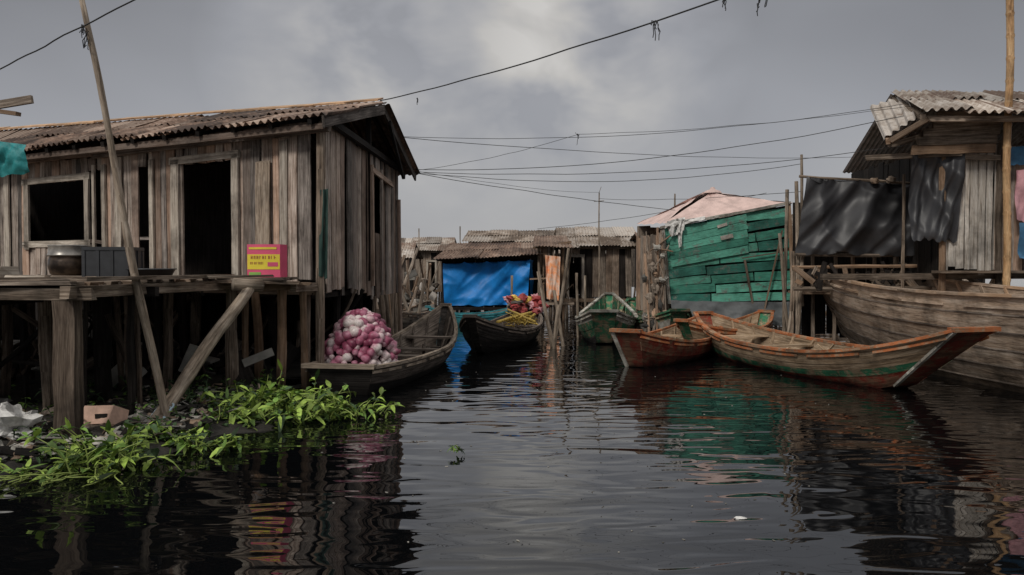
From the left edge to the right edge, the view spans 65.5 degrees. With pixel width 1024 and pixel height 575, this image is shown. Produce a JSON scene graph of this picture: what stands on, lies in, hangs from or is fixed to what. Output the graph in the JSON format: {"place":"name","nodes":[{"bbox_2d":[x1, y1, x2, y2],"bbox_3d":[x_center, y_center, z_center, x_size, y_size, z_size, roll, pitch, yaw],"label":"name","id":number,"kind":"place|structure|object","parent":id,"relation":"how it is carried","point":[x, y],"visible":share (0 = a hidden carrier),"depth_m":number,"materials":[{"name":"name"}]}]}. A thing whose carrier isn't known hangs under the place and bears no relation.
{"place":"outdoors","nodes":[
{"label":"outdoors","id":0,"kind":"place"},
{"bbox_2d":[0,95,33,116],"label":"roof beam ends","id":1,"kind":"object","parent":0,"point":[16,101],"visible":1,"depth_m":10.27,"materials":[{"name":"brown wood"}]},
{"bbox_2d":[0,340,315,474],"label":"mud bank","id":2,"kind":"structure","parent":0,"point":[295,369],"depth_m":10.18,"materials":[{"name":"black soil"}]},
{"bbox_2d":[0,402,42,440],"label":"white plastic bag","id":3,"kind":"object","parent":2,"relation":"on","point":[12,417],"visible":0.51,"depth_m":8.08,"materials":[{"name":"white plastic"}]},
{"bbox_2d":[1,367,275,463],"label":"undergrowth","id":4,"kind":"object","parent":2,"relation":"on","point":[159,421],"visible":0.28,"depth_m":9.39,"materials":[{"name":"green plant"}]},
{"bbox_2d":[0,335,312,461],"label":"rubbish heap","id":5,"kind":"object","parent":2,"relation":"on","point":[213,361],"visible":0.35,"depth_m":10.23,"materials":[{"name":"plastic"},{"name":"cardboard"},{"name":"scrap sheet metal"}]},
{"bbox_2d":[84,405,128,424],"bbox_3d":[-4.475,1.421,8.733,0.427,0.301,0.347,0,1,9],"label":"foam block","id":6,"kind":"object","parent":5,"relation":"on","point":[101,414],"depth_m":8.62,"materials":[{"name":"plastic"}]},
{"bbox_2d":[0,279,1023,574],"bbox_3d":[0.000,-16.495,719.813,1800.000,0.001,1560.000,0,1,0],"label":"water","id":7,"kind":"structure","parent":0,"point":[924,477],"depth_m":6.75,"materials":[{"name":"black liquid"}]},
{"bbox_2d":[0,417,245,487],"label":"water spinach","id":8,"kind":"object","parent":7,"relation":"on","point":[75,456],"visible":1,"depth_m":7.20,"materials":[{"name":"green plant"}]},
{"bbox_2d":[79,0,170,419],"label":"leaning wooden pole","id":9,"kind":"object","parent":7,"relation":"in","point":[146,330],"visible":0.91,"depth_m":8.88,"materials":[{"name":"brown wood"}]},
{"bbox_2d":[0,274,318,436],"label":"wooden deck","id":10,"kind":"structure","parent":7,"relation":"on","point":[57,351],"depth_m":10.10,"materials":[{"name":"brown wood"}]},
{"bbox_2d":[0,266,50,276],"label":"timber offcuts","id":11,"kind":"object","parent":10,"relation":"on","point":[9,271],"visible":0.5,"depth_m":9.42,"materials":[{"name":"grey wood"}]},
{"bbox_2d":[46,245,89,275],"bbox_3d":[-5.720,-0.330,10.295,0.520,0.435,0.520,0,1,0],"label":"cooking pot","id":12,"kind":"object","parent":10,"relation":"on","point":[65,260],"visible":0.69,"depth_m":10.08,"materials":[{"name":"metal"}]},
{"bbox_2d":[81,247,143,276],"bbox_3d":[-5.100,-0.317,10.195,0.597,0.395,0.455,0,1,0],"label":"plastic crate","id":13,"kind":"object","parent":10,"relation":"on","point":[104,261],"visible":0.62,"depth_m":9.98,"materials":[{"name":"grey plastic"}]},
{"bbox_2d":[126,268,176,275],"bbox_3d":[-4.620,-0.177,10.199,0.620,0.135,0.620,0,1,0],"label":"basin","id":14,"kind":"object","parent":10,"relation":"on","point":[154,271],"visible":0.49,"depth_m":9.97,"materials":[{"name":"black plastic"}]},
{"bbox_2d":[148,278,264,420],"bbox_3d":[-3.863,0.801,9.897,0.366,1.820,2.377,0,2,16],"label":"log brace","id":15,"kind":"object","parent":10,"relation":"attached to","point":[246,287],"visible":0.84,"depth_m":9.94,"materials":[{"name":"brown wood"}]},
{"bbox_2d":[247,244,286,276],"bbox_3d":[-3.462,-0.377,11.265,0.480,0.460,0.270,0,1,6],"label":"detergent box","id":16,"kind":"object","parent":10,"relation":"on","point":[266,259],"visible":0.98,"depth_m":11.14,"materials":[{"name":"pink cardboard"}]},
{"bbox_2d":[0,279,399,386],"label":"stilts","id":17,"kind":"object","parent":7,"relation":"in","point":[204,310],"visible":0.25,"depth_m":15.98,"materials":[{"name":"brown wood"}]},
{"bbox_2d":[24,104,415,390],"bbox_3d":[-7.109,-0.744,15.931,11.116,5.178,6.065,0,2,17],"label":"frame and bargeboards","id":18,"kind":"object","parent":7,"relation":"in","point":[317,127],"visible":0.59,"depth_m":12.88,"materials":[{"name":"brown wood"}]},
{"bbox_2d":[0,141,29,176],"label":"teal awning cloth","id":19,"kind":"object","parent":18,"relation":"on","point":[13,159],"visible":1,"depth_m":11.37,"materials":[{"name":"teal fabric"}]},
{"bbox_2d":[0,98,419,176],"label":"corrugated roof","id":20,"kind":"structure","parent":18,"relation":"on","point":[41,136],"depth_m":14.94,"materials":[{"name":"grey metal"}]},
{"bbox_2d":[29,152,395,283],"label":"interior walls and floor","id":21,"kind":"structure","parent":18,"relation":"on","point":[56,211],"depth_m":16.60,"materials":[{"name":"brown wood"}]},
{"bbox_2d":[0,134,311,280],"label":"front wall","id":22,"kind":"structure","parent":21,"relation":"on","point":[271,197],"depth_m":13.45,"materials":[{"name":"brown wood"}]},
{"bbox_2d":[318,189,327,278],"bbox_3d":[-2.810,-0.799,11.883,0.148,1.347,0.094,0,1,0],"label":"hanging green rag","id":23,"kind":"object","parent":18,"relation":"hanging from","point":[323,248],"visible":1,"depth_m":11.88,"materials":[{"name":"teal fabric"}]},
{"bbox_2d":[325,128,402,330],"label":"side wall","id":24,"kind":"structure","parent":18,"relation":"attached to","point":[386,275],"depth_m":14.15,"materials":[{"name":"grey wood"}]},
{"bbox_2d":[199,359,403,431],"bbox_3d":[-2.579,1.321,9.802,2.508,0.834,1.791,0,1,0],"label":"water spinach","id":25,"kind":"object","parent":7,"relation":"on","point":[311,406],"visible":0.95,"depth_m":9.65,"materials":[{"name":"green plant"}]},
{"bbox_2d":[301,303,457,394],"bbox_3d":[-1.950,1.025,14.356,1.494,1.200,6.371,0,1,9],"label":"wooden canoe","id":26,"kind":"object","parent":7,"relation":"on","point":[422,353],"visible":0.81,"depth_m":12.97,"materials":[{"name":"brown wood"}]},
{"bbox_2d":[325,308,400,364],"bbox_3d":[-2.357,0.845,12.373,1.249,1.066,1.050,0,1,0],"label":"onion pile","id":27,"kind":"object","parent":26,"relation":"in","point":[361,336],"visible":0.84,"depth_m":12.04,"materials":[{"name":"pink food"}]},
{"bbox_2d":[376,242,422,306],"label":"stilt shack","id":28,"kind":"structure","parent":7,"relation":"on","point":[408,249],"depth_m":31.76,"materials":[{"name":"brown wood"}]},
{"bbox_2d":[376,248,440,313],"bbox_3d":[-5.389,-0.129,27.899,5.626,3.145,15.809,0,1,0],"label":"timber clutter","id":29,"kind":"object","parent":7,"relation":"in","point":[421,288],"visible":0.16,"depth_m":28.21,"materials":[{"name":"grey wood"}]},
{"bbox_2d":[401,238,416,298],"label":"stilt shack","id":30,"kind":"structure","parent":7,"relation":"on","point":[405,240],"depth_m":43.11,"materials":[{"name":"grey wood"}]},
{"bbox_2d":[393,300,433,327],"bbox_3d":[-3.300,0.927,26.032,1.074,0.800,6.170,0,1,6],"label":"painted canoe","id":31,"kind":"object","parent":7,"relation":"on","point":[410,318],"visible":0.26,"depth_m":24.76,"materials":[{"name":"brown wood"}]},
{"bbox_2d":[410,237,456,305],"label":"stilt shack","id":32,"kind":"structure","parent":7,"relation":"on","point":[431,248],"depth_m":37.99,"materials":[{"name":"brown wood"}]},
{"bbox_2d":[418,226,460,284],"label":"wooden poles","id":33,"kind":"object","parent":7,"relation":"on","point":[419,246],"visible":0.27,"depth_m":35.96,"materials":[{"name":"brown wood"}]},
{"bbox_2d":[447,444,464,454],"bbox_3d":[-0.549,1.597,7.812,0.180,0.109,0.171,0,1,0],"label":"floating weed","id":34,"kind":"object","parent":7,"relation":"on","point":[458,448],"visible":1,"depth_m":7.81,"materials":[{"name":"green plant"}]},
{"bbox_2d":[425,306,508,326],"bbox_3d":[-1.200,0.950,25.133,3.114,0.800,0.972,-1,2,-20],"label":"painted canoe","id":35,"kind":"object","parent":7,"relation":"on","point":[490,315],"visible":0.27,"depth_m":24.88,"materials":[{"name":"teal paint"}]},
{"bbox_2d":[434,242,541,312],"bbox_3d":[-0.820,-0.052,28.340,3.621,3.170,3.716,0,1,0],"label":"blue tarpaulin hut","id":36,"kind":"object","parent":7,"relation":"in","point":[468,283],"visible":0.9,"depth_m":27.06,"materials":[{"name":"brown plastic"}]},
{"bbox_2d":[459,307,542,352],"bbox_3d":[-0.190,0.985,19.431,1.575,1.020,6.483,0,1,12],"label":"wooden canoe","id":37,"kind":"object","parent":7,"relation":"on","point":[485,335],"visible":0.9,"depth_m":17.23,"materials":[{"name":"brown wood"}]},
{"bbox_2d":[496,309,537,326],"bbox_3d":[0.193,0.770,19.962,0.952,0.413,2.384,0,1,5],"label":"yellow fishing rope","id":38,"kind":"object","parent":37,"relation":"in","point":[515,317],"visible":0.98,"depth_m":19.92,"materials":[{"name":"yellow fabric"}]},
{"bbox_2d":[503,293,548,314],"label":"cargo bundles","id":39,"kind":"object","parent":37,"relation":"on","point":[517,304],"visible":0.94,"depth_m":21.96,"materials":[{"name":"multicoloured fabric"}]},
{"bbox_2d":[462,229,558,316],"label":"plank shack","id":40,"kind":"structure","parent":7,"relation":"on","point":[497,236],"depth_m":29.62,"materials":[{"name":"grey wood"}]},
{"bbox_2d":[530,241,573,321],"bbox_3d":[1.349,-0.005,26.999,1.501,3.136,0.470,0,1,0],"label":"porch frame","id":41,"kind":"object","parent":7,"relation":"on","point":[550,303],"visible":0.44,"depth_m":26.97,"materials":[{"name":"brown wood"}]},
{"bbox_2d":[545,255,559,300],"bbox_3d":[1.350,-0.314,26.305,0.500,1.512,0.304,0,1,0],"label":"hanging orange cloth","id":42,"kind":"object","parent":41,"relation":"hanging from","point":[552,273],"visible":0.94,"depth_m":26.30,"materials":[{"name":"orange fabric"}]},
{"bbox_2d":[533,235,572,247],"bbox_3d":[1.354,-1.570,27.077,1.353,0.502,1.788,0,1,0],"label":"porch roof sheet","id":43,"kind":"object","parent":41,"relation":"on","point":[547,240],"visible":0.99,"depth_m":27.04,"materials":[{"name":"grey metal"}]},
{"bbox_2d":[537,248,569,348],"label":"mooring stakes","id":44,"kind":"object","parent":7,"relation":"in","point":[557,328],"visible":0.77,"depth_m":18.66,"materials":[{"name":"brown wood"}]},
{"bbox_2d":[554,250,593,298],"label":"stilt shack","id":45,"kind":"structure","parent":7,"relation":"on","point":[573,269],"depth_m":46.04,"materials":[{"name":"brown wood"}]},
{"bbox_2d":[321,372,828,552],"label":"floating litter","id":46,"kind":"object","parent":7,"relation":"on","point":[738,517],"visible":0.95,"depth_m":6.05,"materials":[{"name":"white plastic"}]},
{"bbox_2d":[554,226,636,319],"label":"plank shack","id":47,"kind":"structure","parent":7,"relation":"on","point":[616,266],"depth_m":28.00,"materials":[{"name":"brown wood"}]},
{"bbox_2d":[594,188,603,295],"bbox_3d":[2.975,-1.296,27.267,0.351,4.303,0.086,0,1,0],"label":"utility pole","id":48,"kind":"object","parent":7,"relation":"in","point":[599,251],"visible":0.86,"depth_m":27.24,"materials":[{"name":"brown wood"}]},
{"bbox_2d":[575,292,637,343],"bbox_3d":[2.601,0.834,21.828,1.694,1.200,6.604,0,1,8],"label":"painted canoe","id":49,"kind":"object","parent":7,"relation":"on","point":[596,319],"visible":0.88,"depth_m":19.22,"materials":[{"name":"green paint"}]},
{"bbox_2d":[625,232,636,311],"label":"plank shack","id":50,"kind":"structure","parent":7,"relation":"on","point":[633,237],"depth_m":27.88,"materials":[{"name":"brown wood"}]},
{"bbox_2d":[632,246,635,297],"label":"stilt shack","id":51,"kind":"structure","parent":7,"relation":"on","point":[634,268],"depth_m":42.17,"materials":[{"name":"brown wood"}]},
{"bbox_2d":[509,233,795,336],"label":"mooring stakes","id":52,"kind":"object","parent":7,"relation":"in","point":[788,320],"visible":0.48,"depth_m":17.59,"materials":[{"name":"brown wood"}]},
{"bbox_2d":[619,298,691,331],"bbox_3d":[3.851,0.909,21.828,1.578,1.050,5.760,0,1,0],"label":"painted canoe","id":53,"kind":"object","parent":7,"relation":"on","point":[663,318],"visible":0.3,"depth_m":19.41,"materials":[{"name":"green paint"}]},
{"bbox_2d":[609,313,722,367],"bbox_3d":[3.325,1.110,16.484,1.575,0.920,5.139,1,2,31],"label":"painted canoe","id":54,"kind":"object","parent":7,"relation":"on","point":[667,345],"visible":0.77,"depth_m":14.70,"materials":[{"name":"red paint"}]},
{"bbox_2d":[636,187,792,331],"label":"green plank shack","id":55,"kind":"structure","parent":7,"relation":"in","point":[729,265],"depth_m":19.94,"materials":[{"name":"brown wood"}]},
{"bbox_2d":[673,309,774,339],"bbox_3d":[4.900,1.053,18.132,1.274,0.950,3.817,1,2,45],"label":"painted canoe","id":56,"kind":"object","parent":7,"relation":"on","point":[689,328],"visible":0.48,"depth_m":17.05,"materials":[{"name":"orange paint"}]},
{"bbox_2d":[673,154,803,334],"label":"wooden poles","id":57,"kind":"object","parent":7,"relation":"in","point":[799,294],"visible":0.45,"depth_m":17.31,"materials":[{"name":"brown wood"}]},
{"bbox_2d":[0,0,915,228],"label":"overhead cables","id":58,"kind":"object","parent":57,"relation":"attached to","point":[82,27],"visible":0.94,"depth_m":16.21,"materials":[{"name":"black rubber"}]},
{"bbox_2d":[714,214,792,235],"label":"stilt shack","id":59,"kind":"structure","parent":7,"relation":"on","point":[792,222],"depth_m":29.11,"materials":[{"name":"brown wood"}]},
{"bbox_2d":[693,311,1000,387],"bbox_3d":[5.275,1.035,14.356,1.850,1.180,7.551,0,2,-15],"label":"painted wooden boat","id":60,"kind":"object","parent":7,"relation":"on","point":[908,362],"visible":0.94,"depth_m":12.49,"materials":[{"name":"brown wood"}]},
{"bbox_2d":[788,174,931,342],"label":"side platform","id":61,"kind":"structure","parent":7,"relation":"in","point":[816,316],"depth_m":17.26,"materials":[{"name":"black plastic"}]},
{"bbox_2d":[815,268,1023,392],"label":"wooden boat","id":62,"kind":"object","parent":7,"relation":"on","point":[869,314],"visible":0.78,"depth_m":13.13,"materials":[{"name":"brown wood"}]},
{"bbox_2d":[820,97,1023,290],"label":"frame and stilts","id":63,"kind":"object","parent":7,"relation":"on","point":[940,275],"visible":0.25,"depth_m":15.43,"materials":[{"name":"brown wood"}]},
{"bbox_2d":[795,153,964,256],"bbox_3d":[7.383,-1.677,16.109,2.653,2.093,1.826,0,1,0],"label":"black tarpaulin","id":64,"kind":"object","parent":63,"relation":"on","point":[859,217],"visible":0.96,"depth_m":16.68,"materials":[{"name":"black plastic"}]},
{"bbox_2d":[843,89,1023,172],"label":"corrugated roof","id":65,"kind":"structure","parent":63,"relation":"on","point":[929,103],"depth_m":16.77,"materials":[{"name":"grey metal"}]},
{"bbox_2d":[1002,0,1014,285],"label":"bamboo pole","id":66,"kind":"object","parent":65,"relation":"attached to","point":[1007,131],"visible":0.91,"depth_m":14.90,"materials":[{"name":"brown wood"}]},
{"bbox_2d":[851,111,1023,274],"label":"walls","id":67,"kind":"structure","parent":63,"relation":"on","point":[972,248],"depth_m":15.56,"materials":[{"name":"grey wood"}]},
{"bbox_2d":[1011,146,1023,258],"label":"hanging cloths","id":68,"kind":"object","parent":63,"relation":"hanging from","point":[1017,155],"visible":0.98,"depth_m":15.26,"materials":[{"name":"fabric"}]},
{"bbox_2d":[0,0,1023,243],"label":"sky","id":69,"kind":"structure","parent":0,"point":[709,65],"materials":[{"name":"grey"}]}
]}

